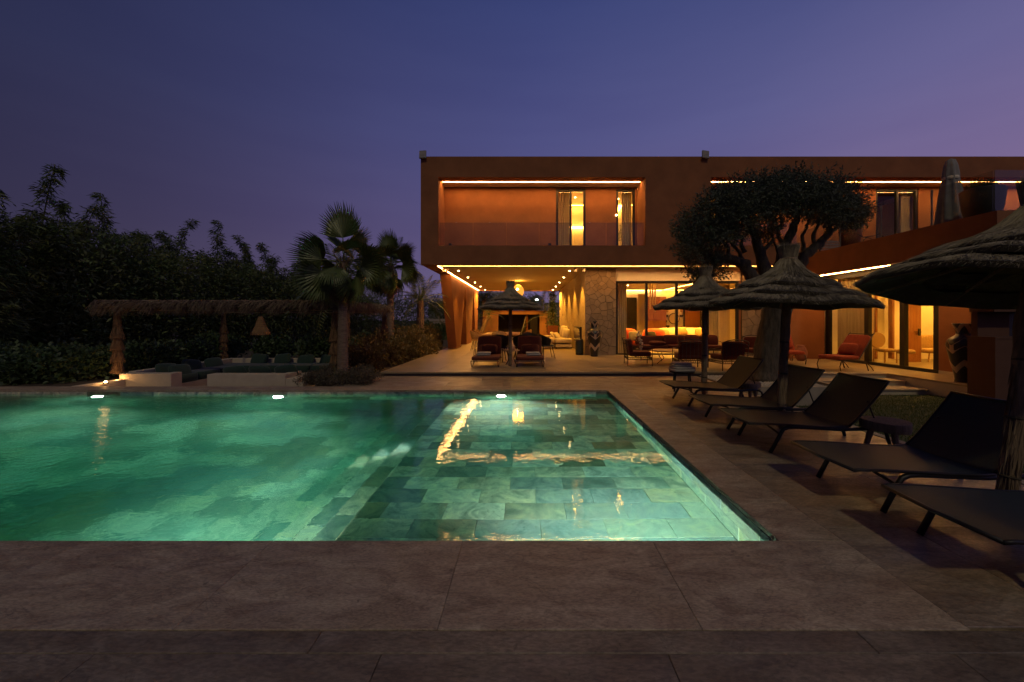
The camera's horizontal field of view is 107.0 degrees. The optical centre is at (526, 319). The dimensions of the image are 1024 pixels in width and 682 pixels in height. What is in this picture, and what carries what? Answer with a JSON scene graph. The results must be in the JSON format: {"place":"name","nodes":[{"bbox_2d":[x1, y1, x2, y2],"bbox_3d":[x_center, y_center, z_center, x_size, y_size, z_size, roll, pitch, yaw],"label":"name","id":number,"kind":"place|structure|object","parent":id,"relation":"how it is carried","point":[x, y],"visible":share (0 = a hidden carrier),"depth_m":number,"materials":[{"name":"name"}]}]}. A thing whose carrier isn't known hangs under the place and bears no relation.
{"place":"outdoors","nodes":[
{"label":"outdoors","id":0,"kind":"place"},
{"bbox_2d":[2,329,447,385],"bbox_3d":[-22.045,1.772,34.400,35.910,0.387,51.200,0,0,0],"label":"planting bed","id":1,"kind":"object","parent":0,"point":[248,355],"depth_m":9.97,"materials":[{"name":"green plant"}]},
{"bbox_2d":[0,347,33,384],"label":"shrub","id":2,"kind":"object","parent":1,"relation":"on","point":[2,352],"visible":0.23,"depth_m":9.34,"materials":[{"name":"green plant"}]},
{"bbox_2d":[0,189,59,346],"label":"bamboo","id":3,"kind":"object","parent":1,"relation":"on","point":[9,302],"visible":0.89,"depth_m":10.90,"materials":[{"name":"green plant"}]},
{"bbox_2d":[1,340,63,356],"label":"shrub","id":4,"kind":"object","parent":1,"relation":"on","point":[28,343],"visible":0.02,"depth_m":10.02,"materials":[{"name":"green plant"}]},
{"bbox_2d":[0,341,86,385],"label":"shrub","id":5,"kind":"object","parent":1,"relation":"on","point":[17,359],"visible":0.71,"depth_m":9.23,"materials":[{"name":"green plant"}]},
{"bbox_2d":[0,163,88,347],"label":"bamboo","id":6,"kind":"object","parent":1,"relation":"on","point":[52,224],"visible":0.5,"depth_m":12.03,"materials":[{"name":"green plant"}]},
{"bbox_2d":[7,204,108,346],"bbox_3d":[-16.651,-1.269,13.068,2.583,5.699,2.680,0,0,28],"label":"bamboo","id":7,"kind":"object","parent":1,"relation":"on","point":[86,221],"visible":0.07,"depth_m":13.36,"materials":[{"name":"green plant"}]},
{"bbox_2d":[22,340,138,383],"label":"shrub","id":8,"kind":"object","parent":1,"relation":"on","point":[94,362],"visible":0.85,"depth_m":9.73,"materials":[{"name":"green plant"}]},
{"bbox_2d":[51,198,131,347],"bbox_3d":[-17.150,-1.577,14.693,3.015,6.315,2.554,0,0,9],"label":"bamboo","id":9,"kind":"object","parent":1,"relation":"on","point":[62,207],"visible":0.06,"depth_m":14.78,"materials":[{"name":"green plant"}]},
{"bbox_2d":[85,192,168,343],"bbox_3d":[-16.885,-1.702,15.742,2.375,6.566,2.867,0,0,6],"label":"bamboo","id":10,"kind":"object","parent":1,"relation":"on","point":[108,223],"visible":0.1,"depth_m":15.18,"materials":[{"name":"green plant"}]},
{"bbox_2d":[94,229,171,342],"bbox_3d":[-16.947,-1.152,16.641,2.788,5.466,2.705,0,0,1],"label":"bamboo","id":11,"kind":"object","parent":1,"relation":"on","point":[159,322],"visible":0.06,"depth_m":16.53,"materials":[{"name":"green plant"}]},
{"bbox_2d":[111,338,189,375],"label":"shrub","id":12,"kind":"object","parent":1,"relation":"on","point":[151,354],"visible":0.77,"depth_m":11.33,"materials":[{"name":"green plant"}]},
{"bbox_2d":[129,218,201,339],"bbox_3d":[-17.286,-1.677,17.486,2.583,6.516,2.680,0,0,1],"label":"bamboo","id":13,"kind":"object","parent":1,"relation":"on","point":[181,233],"visible":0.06,"depth_m":18.06,"materials":[{"name":"green plant"}]},
{"bbox_2d":[153,230,218,342],"bbox_3d":[-16.597,-1.284,18.632,2.554,5.729,3.015,0,0,16],"label":"bamboo","id":14,"kind":"object","parent":1,"relation":"on","point":[161,234],"visible":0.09,"depth_m":18.11,"materials":[{"name":"green plant"}]},
{"bbox_2d":[157,336,221,364],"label":"shrub","id":15,"kind":"object","parent":1,"relation":"on","point":[201,352],"visible":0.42,"depth_m":12.80,"materials":[{"name":"green plant"}]},
{"bbox_2d":[192,220,245,334],"bbox_3d":[-16.131,-1.717,19.823,2.376,6.596,2.867,0,0,-21],"label":"bamboo","id":16,"kind":"object","parent":1,"relation":"on","point":[224,251],"visible":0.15,"depth_m":19.23,"materials":[{"name":"green plant"}]},
{"bbox_2d":[189,329,250,357],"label":"shrub","id":17,"kind":"object","parent":1,"relation":"on","point":[234,344],"visible":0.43,"depth_m":14.30,"materials":[{"name":"green plant"}]},
{"bbox_2d":[216,241,266,347],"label":"bamboo","id":18,"kind":"object","parent":1,"relation":"on","point":[234,260],"visible":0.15,"depth_m":20.68,"materials":[{"name":"green plant"}]},
{"bbox_2d":[232,235,291,340],"bbox_3d":[-15.402,-1.582,22.328,2.583,6.325,2.680,0,0,-13],"label":"bamboo","id":19,"kind":"object","parent":1,"relation":"on","point":[272,262],"visible":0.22,"depth_m":21.95,"materials":[{"name":"green plant"}]},
{"bbox_2d":[0,202,538,350],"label":"hedge","id":20,"kind":"object","parent":1,"relation":"on","point":[359,323],"visible":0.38,"depth_m":15.30,"materials":[{"name":"green plant"}]},
{"bbox_2d":[249,329,300,357],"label":"shrub","id":21,"kind":"object","parent":1,"relation":"on","point":[274,345],"visible":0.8,"depth_m":14.14,"materials":[{"name":"green plant"}]},
{"bbox_2d":[255,242,302,337],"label":"bamboo","id":22,"kind":"object","parent":1,"relation":"on","point":[262,248],"visible":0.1,"depth_m":23.29,"materials":[{"name":"green plant"}]},
{"bbox_2d":[288,271,324,340],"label":"bamboo","id":23,"kind":"object","parent":1,"relation":"on","point":[308,322],"visible":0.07,"depth_m":25.29,"materials":[{"name":"green plant"}]},
{"bbox_2d":[293,370,323,385],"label":"shrub","id":24,"kind":"object","parent":1,"relation":"on","point":[309,375],"visible":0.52,"depth_m":9.00,"materials":[{"name":"green plant"}]},
{"bbox_2d":[290,330,330,357],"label":"shrub","id":25,"kind":"object","parent":1,"relation":"on","point":[319,347],"visible":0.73,"depth_m":14.16,"materials":[{"name":"green plant"}]},
{"bbox_2d":[311,367,357,385],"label":"shrub","id":26,"kind":"object","parent":1,"relation":"on","point":[341,377],"visible":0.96,"depth_m":8.97,"materials":[{"name":"green plant"}]},
{"bbox_2d":[285,201,393,372],"bbox_3d":[-4.593,-0.715,9.718,2.661,4.591,2.182,0,0,0],"label":"fan palm","id":27,"kind":"object","parent":1,"relation":"on","point":[340,286],"visible":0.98,"depth_m":9.47,"materials":[{"name":"green plant"}]},
{"bbox_2d":[281,238,400,344],"bbox_3d":[-6.710,-0.738,14.287,3.527,4.637,4.032,0,0,0],"label":"feather palm","id":28,"kind":"object","parent":1,"relation":"on","point":[350,273],"visible":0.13,"depth_m":13.68,"materials":[{"name":"green plant"}]},
{"bbox_2d":[348,368,383,385],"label":"shrub","id":29,"kind":"object","parent":1,"relation":"on","point":[365,376],"visible":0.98,"depth_m":9.08,"materials":[{"name":"green plant"}]},
{"bbox_2d":[348,336,388,372],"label":"shrub","id":30,"kind":"object","parent":1,"relation":"on","point":[373,357],"visible":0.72,"depth_m":11.27,"materials":[{"name":"green plant"}]},
{"bbox_2d":[348,332,390,361],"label":"shrub","id":31,"kind":"object","parent":1,"relation":"on","point":[372,335],"visible":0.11,"depth_m":12.45,"materials":[{"name":"green plant"}]},
{"bbox_2d":[356,228,424,338],"bbox_3d":[-5.506,-1.008,15.008,2.901,5.177,2.551,0,0,0],"label":"fan palm","id":32,"kind":"object","parent":1,"relation":"on","point":[390,287],"visible":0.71,"depth_m":14.83,"materials":[{"name":"green plant"}]},
{"bbox_2d":[374,326,410,366],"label":"shrub","id":33,"kind":"object","parent":1,"relation":"on","point":[394,343],"visible":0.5,"depth_m":13.16,"materials":[{"name":"green plant"}]},
{"bbox_2d":[396,325,428,361],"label":"shrub","id":34,"kind":"object","parent":1,"relation":"on","point":[415,349],"visible":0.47,"depth_m":14.52,"materials":[{"name":"green plant"}]},
{"bbox_2d":[393,274,450,331],"bbox_3d":[-4.528,-0.247,16.328,2.440,3.654,2.698,0,0,-21],"label":"feather palm","id":35,"kind":"object","parent":1,"relation":"on","point":[420,302],"visible":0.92,"depth_m":16.30,"materials":[{"name":"green plant"}]},
{"bbox_2d":[404,323,440,356],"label":"shrub","id":36,"kind":"object","parent":1,"relation":"on","point":[432,348],"visible":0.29,"depth_m":15.91,"materials":[{"name":"green plant"}]},
{"bbox_2d":[0,376,1023,681],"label":"pool deck","id":37,"kind":"structure","parent":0,"point":[968,578],"depth_m":1.83,"materials":[{"name":"brown"}]},
{"bbox_2d":[0,392,772,540],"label":"swimming pool","id":38,"kind":"structure","parent":37,"relation":"in","point":[756,529],"depth_m":8.32,"materials":[{"name":"grey tile"}]},
{"bbox_2d":[0,394,763,540],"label":"water","id":39,"kind":"structure","parent":38,"relation":"in","point":[453,467],"depth_m":4.08,"materials":[{"name":"teal liquid"}]},
{"bbox_2d":[0,386,969,630],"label":"pool coping","id":40,"kind":"object","parent":38,"relation":"on","point":[801,571],"visible":0.94,"depth_m":2.24,"materials":[{"name":"stone"}]},
{"bbox_2d":[652,265,762,393],"bbox_3d":[3.716,0.206,7.900,2.139,2.692,2.150,1,0,-30],"label":"thatched parasol","id":41,"kind":"object","parent":37,"relation":"on","point":[701,291],"visible":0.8,"depth_m":7.75,"materials":[{"name":"wicker"}]},
{"bbox_2d":[659,355,763,406],"bbox_3d":[3.449,1.132,7.105,1.697,0.856,0.728,0,0,-2],"label":"sun lounger","id":42,"kind":"object","parent":37,"relation":"on","point":[738,374],"visible":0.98,"depth_m":7.06,"materials":[{"name":"fabric"}]},
{"bbox_2d":[739,381,760,396],"bbox_3d":[4.106,1.357,6.989,0.405,0.395,0.396,0,0,0],"label":"side table","id":43,"kind":"object","parent":37,"relation":"on","point":[750,385],"visible":0.58,"depth_m":6.86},
{"bbox_2d":[689,364,824,429],"bbox_3d":[3.420,1.132,5.690,1.697,0.856,0.728,0,0,0],"label":"sun lounger","id":44,"kind":"object","parent":37,"relation":"on","point":[802,380],"visible":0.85,"depth_m":5.61,"materials":[{"name":"black metal"}]},
{"bbox_2d":[705,242,886,428],"bbox_3d":[3.670,0.228,5.391,2.107,2.651,2.118,3,1,41],"label":"thatched parasol","id":45,"kind":"object","parent":37,"relation":"on","point":[787,282],"visible":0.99,"depth_m":5.12,"materials":[{"name":"wicker"}]},
{"bbox_2d":[718,372,891,453],"bbox_3d":[3.409,1.132,4.732,1.697,0.856,0.728,0,0,1],"label":"sun lounger","id":46,"kind":"object","parent":37,"relation":"on","point":[843,402],"visible":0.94,"depth_m":4.66,"materials":[{"name":"black metal"}]},
{"bbox_2d":[859,416,912,444],"bbox_3d":[4.103,1.353,4.310,0.447,0.405,0.454,0,0,0],"label":"side table","id":47,"kind":"object","parent":37,"relation":"on","point":[895,428],"visible":0.77,"depth_m":4.23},
{"bbox_2d":[790,391,1023,513],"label":"sun lounger","id":48,"kind":"object","parent":37,"relation":"on","point":[957,435],"visible":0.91,"depth_m":3.39,"materials":[{"name":"black metal"}]},
{"bbox_2d":[849,176,1023,489],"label":"thatched parasol","id":49,"kind":"object","parent":37,"relation":"on","point":[984,269],"visible":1,"depth_m":2.97,"materials":[{"name":"wicker"}]},
{"bbox_2d":[881,483,1023,544],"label":"sun lounger","id":50,"kind":"object","parent":37,"relation":"on","point":[996,515],"visible":1,"depth_m":2.49,"materials":[{"name":"black metal"}]},
{"bbox_2d":[0,0,1023,320],"label":"sky","id":51,"kind":"structure","parent":0,"point":[252,117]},
{"bbox_2d":[380,340,874,375],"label":"terrace","id":52,"kind":"structure","parent":0,"point":[566,361],"depth_m":11.68,"materials":[{"name":"brown stone"}]},
{"bbox_2d":[470,336,502,366],"bbox_3d":[-1.270,1.012,12.315,0.939,0.900,1.630,0,0,0],"label":"chaise longue","id":53,"kind":"object","parent":52,"relation":"on","point":[497,341],"visible":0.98,"depth_m":12.72,"materials":[{"name":"red fabric"}]},
{"bbox_2d":[476,279,543,365],"bbox_3d":[-0.510,0.106,11.798,2.150,2.692,2.139,0,0,-29],"label":"thatched parasol","id":54,"kind":"object","parent":52,"relation":"on","point":[510,298],"visible":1,"depth_m":11.44,"materials":[{"name":"wicker"}]},
{"bbox_2d":[515,336,544,366],"bbox_3d":[0.100,1.012,12.315,0.939,0.900,1.630,0,0,0],"label":"armchair","id":55,"kind":"object","parent":52,"relation":"on","point":[521,356],"visible":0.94,"depth_m":12.71,"materials":[{"name":"red fabric"}]},
{"bbox_2d":[545,291,560,337],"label":"potted plant","id":56,"kind":"object","parent":52,"relation":"on","point":[552,327],"visible":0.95,"depth_m":25.37,"materials":[{"name":"plant"}]},
{"bbox_2d":[544,326,571,348],"bbox_3d":[1.390,0.892,19.962,1.730,1.117,2.575,0,0,0],"label":"sectional sofa","id":57,"kind":"object","parent":52,"relation":"on","point":[564,340],"visible":0.69,"depth_m":18.87,"materials":[{"name":"beige fabric"}]},
{"bbox_2d":[587,321,601,356],"bbox_3d":[2.660,0.760,14.950,0.584,1.380,0.584,0,0,0],"label":"floor vase","id":58,"kind":"object","parent":52,"relation":"on","point":[594,333],"visible":1,"depth_m":14.78,"materials":[{"name":"black ceramic"}]},
{"bbox_2d":[622,337,652,365],"bbox_3d":[3.531,1.003,12.153,0.830,0.894,0.766,0,0,6],"label":"iron armchair","id":59,"kind":"object","parent":52,"relation":"on","point":[628,348],"visible":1,"depth_m":11.85,"materials":[{"name":"red fabric"}]},
{"bbox_2d":[635,335,720,356],"bbox_3d":[5.700,1.022,14.288,3.087,0.855,0.856,0,0,0],"label":"iron sofa","id":60,"kind":"object","parent":52,"relation":"on","point":[646,340],"visible":0.34,"depth_m":14.38,"materials":[{"name":"brown"}]},
{"bbox_2d":[672,339,702,366],"bbox_3d":[4.796,1.003,11.222,0.766,0.894,0.830,0,0,8],"label":"iron armchair","id":61,"kind":"object","parent":52,"relation":"on","point":[690,350],"visible":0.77,"depth_m":10.92,"materials":[{"name":"brown"}]},
{"bbox_2d":[708,339,748,370],"bbox_3d":[5.852,1.003,11.021,0.766,0.894,0.830,0,0,-4],"label":"iron armchair","id":62,"kind":"object","parent":52,"relation":"on","point":[731,350],"visible":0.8,"depth_m":10.72,"materials":[{"name":"brown"}]},
{"bbox_2d":[742,335,756,355],"bbox_3d":[8.014,1.003,13.325,0.766,0.894,0.830,0,0,28],"label":"iron armchair","id":63,"kind":"object","parent":52,"relation":"on","point":[751,340],"visible":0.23,"depth_m":13.52,"materials":[{"name":"brown"}]},
{"bbox_2d":[817,332,874,371],"bbox_3d":[9.212,0.918,10.961,1.206,1.075,0.720,0,0,-10],"label":"relax chair","id":64,"kind":"object","parent":52,"relation":"on","point":[862,341],"visible":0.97,"depth_m":10.78,"materials":[{"name":"red fabric"}]},
{"bbox_2d":[838,343,858,354],"bbox_3d":[9.308,0.850,10.978,0.170,0.360,0.500,30,-5,-9],"label":"pillow","id":65,"kind":"object","parent":64,"relation":"on","point":[848,348],"visible":1,"depth_m":10.89,"materials":[{"name":"red fabric"}]},
{"bbox_2d":[788,358,966,396],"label":"wing terrace","id":66,"kind":"structure","parent":0,"point":[940,385],"depth_m":9.63,"materials":[{"name":"stone"}]},
{"bbox_2d":[945,323,970,382],"bbox_3d":[10.120,0.770,8.780,0.575,1.360,0.575,0,0,0],"label":"floor vase","id":67,"kind":"object","parent":66,"relation":"on","point":[956,346],"visible":0.69,"depth_m":8.70,"materials":[{"name":"black ceramic"}]},
{"bbox_2d":[839,180,961,246],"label":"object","id":68,"kind":"object","parent":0,"point":[931,207],"visible":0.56,"depth_m":9.76,"materials":[{"name":"paint"}]},
{"bbox_2d":[798,395,1023,479],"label":"lawn","id":69,"kind":"structure","parent":0,"point":[904,410],"depth_m":7.33,"materials":[{"name":"green plant"}]},
{"bbox_2d":[967,308,1015,399],"bbox_3d":[10.745,0.750,7.992,2.350,2.440,0.505,0,0,0],"label":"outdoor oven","id":70,"kind":"object","parent":69,"relation":"on","point":[989,346],"visible":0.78,"depth_m":8.00,"materials":[{"name":"brown paint"}]},
{"label":"ground","id":71,"kind":"structure","parent":0,"visible":0},
{"bbox_2d":[75,358,354,385],"bbox_3d":[-7.835,1.673,11.215,5.570,0.585,4.790,0,0,0],"label":"sunken lounge","id":72,"kind":"object","parent":71,"relation":"on","point":[211,376],"visible":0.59,"depth_m":9.85,"materials":[{"name":"concrete"}]},
{"bbox_2d":[168,364,191,373],"bbox_3d":[-9.600,1.434,10.500,0.160,0.400,0.580,-22,-4,7],"label":"pillow","id":73,"kind":"object","parent":72,"relation":"on","point":[184,368],"visible":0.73,"depth_m":10.47,"materials":[{"name":"green fabric"}]},
{"bbox_2d":[223,365,246,372],"bbox_3d":[-7.750,1.418,10.080,0.580,0.400,0.160,-6,22,0],"label":"pillow","id":74,"kind":"object","parent":72,"relation":"on","point":[236,369],"visible":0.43,"depth_m":9.98,"materials":[{"name":"green fabric"}]},
{"bbox_2d":[85,299,394,373],"bbox_3d":[-8.030,0.540,11.714,6.739,2.115,4.281,0,0,0],"label":"thatched pergola","id":75,"kind":"object","parent":72,"relation":"on","point":[117,308],"visible":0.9,"depth_m":9.86,"materials":[{"name":"brown wicker"}]},
{"bbox_2d":[250,311,270,334],"bbox_3d":[-7.865,0.038,11.200,0.512,0.835,0.511,0,0,0],"label":"basket lamp","id":76,"kind":"object","parent":75,"relation":"hanging from","point":[260,327],"visible":1,"depth_m":11.08,"materials":[{"name":"beige wicker"}]},
{"bbox_2d":[274,364,298,374],"bbox_3d":[-6.400,1.393,10.100,0.580,0.400,0.160,-7,22,0],"label":"pillow","id":77,"kind":"object","parent":72,"relation":"on","point":[285,368],"visible":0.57,"depth_m":10.01,"materials":[{"name":"green fabric"}]},
{"bbox_2d":[483,311,554,336],"bbox_3d":[-0.627,0.630,32.081,5.930,2.680,3.438,0,0,0],"label":"garden bar","id":78,"kind":"object","parent":71,"relation":"on","point":[520,319],"visible":0.45,"depth_m":31.10,"materials":[{"name":"paint"}]},
{"bbox_2d":[521,291,558,332],"bbox_3d":[1.828,-0.140,29.900,4.280,4.280,4.090,0,0,42],"label":"feather palm","id":79,"kind":"object","parent":71,"relation":"on","point":[543,303],"visible":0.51,"depth_m":29.82,"materials":[{"name":"green plant"}]},
{"bbox_2d":[421,156,1023,375],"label":"villa","id":80,"kind":"object","parent":71,"relation":"on","point":[474,196],"visible":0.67,"depth_m":14.44,"materials":[{"name":"paint"}]},
{"bbox_2d":[558,192,568,244],"bbox_3d":[1.540,-4.030,15.853,0.480,2.800,0.122,0,0,0],"label":"curtain","id":81,"kind":"object","parent":80,"relation":"hanging from","point":[563,218],"visible":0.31,"depth_m":15.85,"materials":[{"name":"beige fabric"}]},
{"bbox_2d":[556,189,585,244],"bbox_3d":[1.805,-3.985,15.580,1.210,2.729,0.100,0,0,0],"label":"window","id":82,"kind":"structure","parent":80,"relation":"in","point":[570,191],"depth_m":15.53,"materials":[{"name":"black metal"}]},
{"bbox_2d":[618,284,625,352],"bbox_3d":[3.980,-0.110,15.953,0.440,3.080,0.122,0,0,0],"label":"curtain","id":83,"kind":"object","parent":80,"relation":"hanging from","point":[621,311],"visible":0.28,"depth_m":15.98,"materials":[{"name":"beige fabric"}]},
{"bbox_2d":[616,189,634,244],"bbox_3d":[4.050,-3.985,15.580,0.780,2.729,0.100,0,0,0],"label":"window","id":84,"kind":"structure","parent":80,"relation":"in","point":[617,190],"depth_m":15.53,"materials":[{"name":"black metal"}]},
{"bbox_2d":[622,192,631,244],"bbox_3d":[4.190,-4.030,15.903,0.420,2.800,0.122,0,0,0],"label":"curtain","id":85,"kind":"object","parent":80,"relation":"hanging from","point":[627,217],"visible":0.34,"depth_m":15.89,"materials":[{"name":"beige fabric"}]},
{"bbox_2d":[626,297,636,330],"bbox_3d":[6.280,0.050,22.964,0.760,2.760,0.068,0,0,0],"label":"dark window","id":86,"kind":"structure","parent":80,"relation":"in","point":[631,302],"depth_m":22.93,"materials":[{"name":"black glass"}]},
{"bbox_2d":[637,294,644,334],"bbox_3d":[6.890,-0.060,22.803,0.460,2.980,0.122,0,0,0],"label":"curtain","id":87,"kind":"object","parent":80,"relation":"hanging from","point":[641,313],"visible":0.69,"depth_m":22.79,"materials":[{"name":"beige fabric"}]},
{"bbox_2d":[626,328,665,349],"bbox_3d":[5.550,0.943,18.300,2.500,1.006,1.100,0,0,0],"label":"sofa","id":88,"kind":"object","parent":80,"relation":"on","point":[659,332],"visible":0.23,"depth_m":18.37,"materials":[{"name":"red fabric"}]},
{"bbox_2d":[648,297,665,328],"bbox_3d":[7.710,0.048,22.725,1.140,2.796,0.510,0,0,0],"label":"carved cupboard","id":89,"kind":"object","parent":80,"relation":"on","point":[657,319],"visible":0.5,"depth_m":22.47,"materials":[{"name":"brown wood"}]},
{"bbox_2d":[616,281,738,354],"bbox_3d":[6.170,-0.064,15.600,5.060,3.028,0.100,0,0,0],"label":"window","id":90,"kind":"structure","parent":80,"relation":"in","point":[646,283],"depth_m":15.55,"materials":[{"name":"black metal"}]},
{"bbox_2d":[685,310,699,327],"bbox_3d":[10.025,0.160,22.915,0.910,2.540,0.110,0,0,0],"label":"wooden door","id":91,"kind":"structure","parent":80,"relation":"in","point":[692,318],"depth_m":22.91,"materials":[{"name":"brown wood"}]},
{"bbox_2d":[709,311,718,352],"bbox_3d":[7.825,-0.110,16.003,0.550,3.080,0.122,0,0,0],"label":"curtain","id":92,"kind":"object","parent":80,"relation":"hanging from","point":[713,322],"visible":0.27,"depth_m":15.98,"materials":[{"name":"beige fabric"}]},
{"bbox_2d":[719,284,729,352],"bbox_3d":[8.360,-0.110,16.103,0.520,3.080,0.122,0,0,0],"label":"curtain","id":93,"kind":"object","parent":80,"relation":"hanging from","point":[724,325],"visible":0.38,"depth_m":16.09,"materials":[{"name":"beige fabric"}]},
{"bbox_2d":[838,276,863,360],"bbox_3d":[11.303,-0.035,13.085,0.122,2.930,1.330,0,0,0],"label":"curtain","id":94,"kind":"object","parent":80,"relation":"hanging from","point":[851,320],"visible":0.28,"depth_m":13.24,"materials":[{"name":"beige fabric"}]},
{"bbox_2d":[838,220,867,245],"bbox_3d":[10.784,-3.074,12.612,0.978,1.529,0.840,0,0,0],"label":"terracotta pot","id":95,"kind":"object","parent":80,"relation":"on","point":[851,237],"visible":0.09,"depth_m":12.38,"materials":[{"name":"ceramic"}]},
{"bbox_2d":[826,269,938,373],"bbox_3d":[11.080,-0.065,12.045,0.120,3.030,3.840,0,0,0],"label":"sliding door","id":96,"kind":"structure","parent":80,"relation":"in","point":[903,308],"depth_m":11.17,"materials":[{"name":"black metal"}]},
{"bbox_2d":[872,332,896,362],"bbox_3d":[12.050,0.942,12.781,0.540,0.999,0.558,0,0,0],"label":"round chair","id":97,"kind":"object","parent":80,"relation":"on","point":[878,340],"visible":0.91,"depth_m":13.00,"materials":[{"name":"wicker"}]},
{"bbox_2d":[876,189,917,237],"bbox_3d":[15.155,-3.829,15.580,1.750,3.039,0.100,0,0,0],"label":"window","id":98,"kind":"structure","parent":80,"relation":"in","point":[896,191],"depth_m":15.53,"materials":[{"name":"black metal"}]},
{"bbox_2d":[900,194,909,232],"bbox_3d":[15.815,-3.785,15.853,0.330,2.930,0.122,0,0,0],"label":"curtain","id":99,"kind":"object","parent":80,"relation":"hanging from","point":[905,217],"visible":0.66,"depth_m":15.83,"materials":[{"name":"beige fabric"}]},
{"bbox_2d":[909,304,920,361],"bbox_3d":[13.050,0.190,12.818,0.600,2.500,0.115,0,0,0],"label":"panel door","id":100,"kind":"structure","parent":80,"relation":"attached to","point":[915,327],"depth_m":12.82,"materials":[{"name":"brown wood"}]},
{"bbox_2d":[921,335,932,361],"bbox_3d":[14.050,0.987,13.041,1.100,0.914,0.679,0,0,0],"label":"patterned settee","id":101,"kind":"object","parent":80,"relation":"on","point":[926,343],"visible":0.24,"depth_m":13.22,"materials":[{"name":"fabric"}]},
{"bbox_2d":[933,159,963,224],"bbox_3d":[11.768,-3.380,10.500,0.689,2.140,0.707,0,0,0],"label":"closed parasol","id":102,"kind":"object","parent":80,"relation":"on","point":[948,203],"visible":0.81,"depth_m":10.39,"materials":[{"name":"grey fabric"}]},
{"bbox_2d":[958,178,1007,217],"bbox_3d":[11.420,-2.936,9.500,0.800,1.251,0.794,0,0,0],"label":"dark pot","id":103,"kind":"object","parent":80,"relation":"on","point":[981,196],"visible":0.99,"depth_m":9.30,"materials":[{"name":"black ceramic"}]},
{"bbox_2d":[698,376,828,405],"bbox_3d":[5.705,1.670,9.090,1.970,0.580,2.700,0,0,0],"label":"stone planter","id":104,"kind":"object","parent":71,"relation":"on","point":[815,391],"visible":0.07,"depth_m":7.74,"materials":[{"name":"grey stone"}]},
{"bbox_2d":[664,159,887,381],"bbox_3d":[6.194,-1.222,9.359,6.291,5.657,3.434,0,0,0],"label":"olive tree","id":105,"kind":"object","parent":104,"relation":"on","point":[822,201],"visible":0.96,"depth_m":8.70,"materials":[{"name":"green plant"}]},
{"bbox_2d":[818,372,927,394],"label":"garden steps","id":106,"kind":"structure","parent":71,"relation":"on","point":[895,387],"depth_m":9.71,"materials":[{"name":"stone"}]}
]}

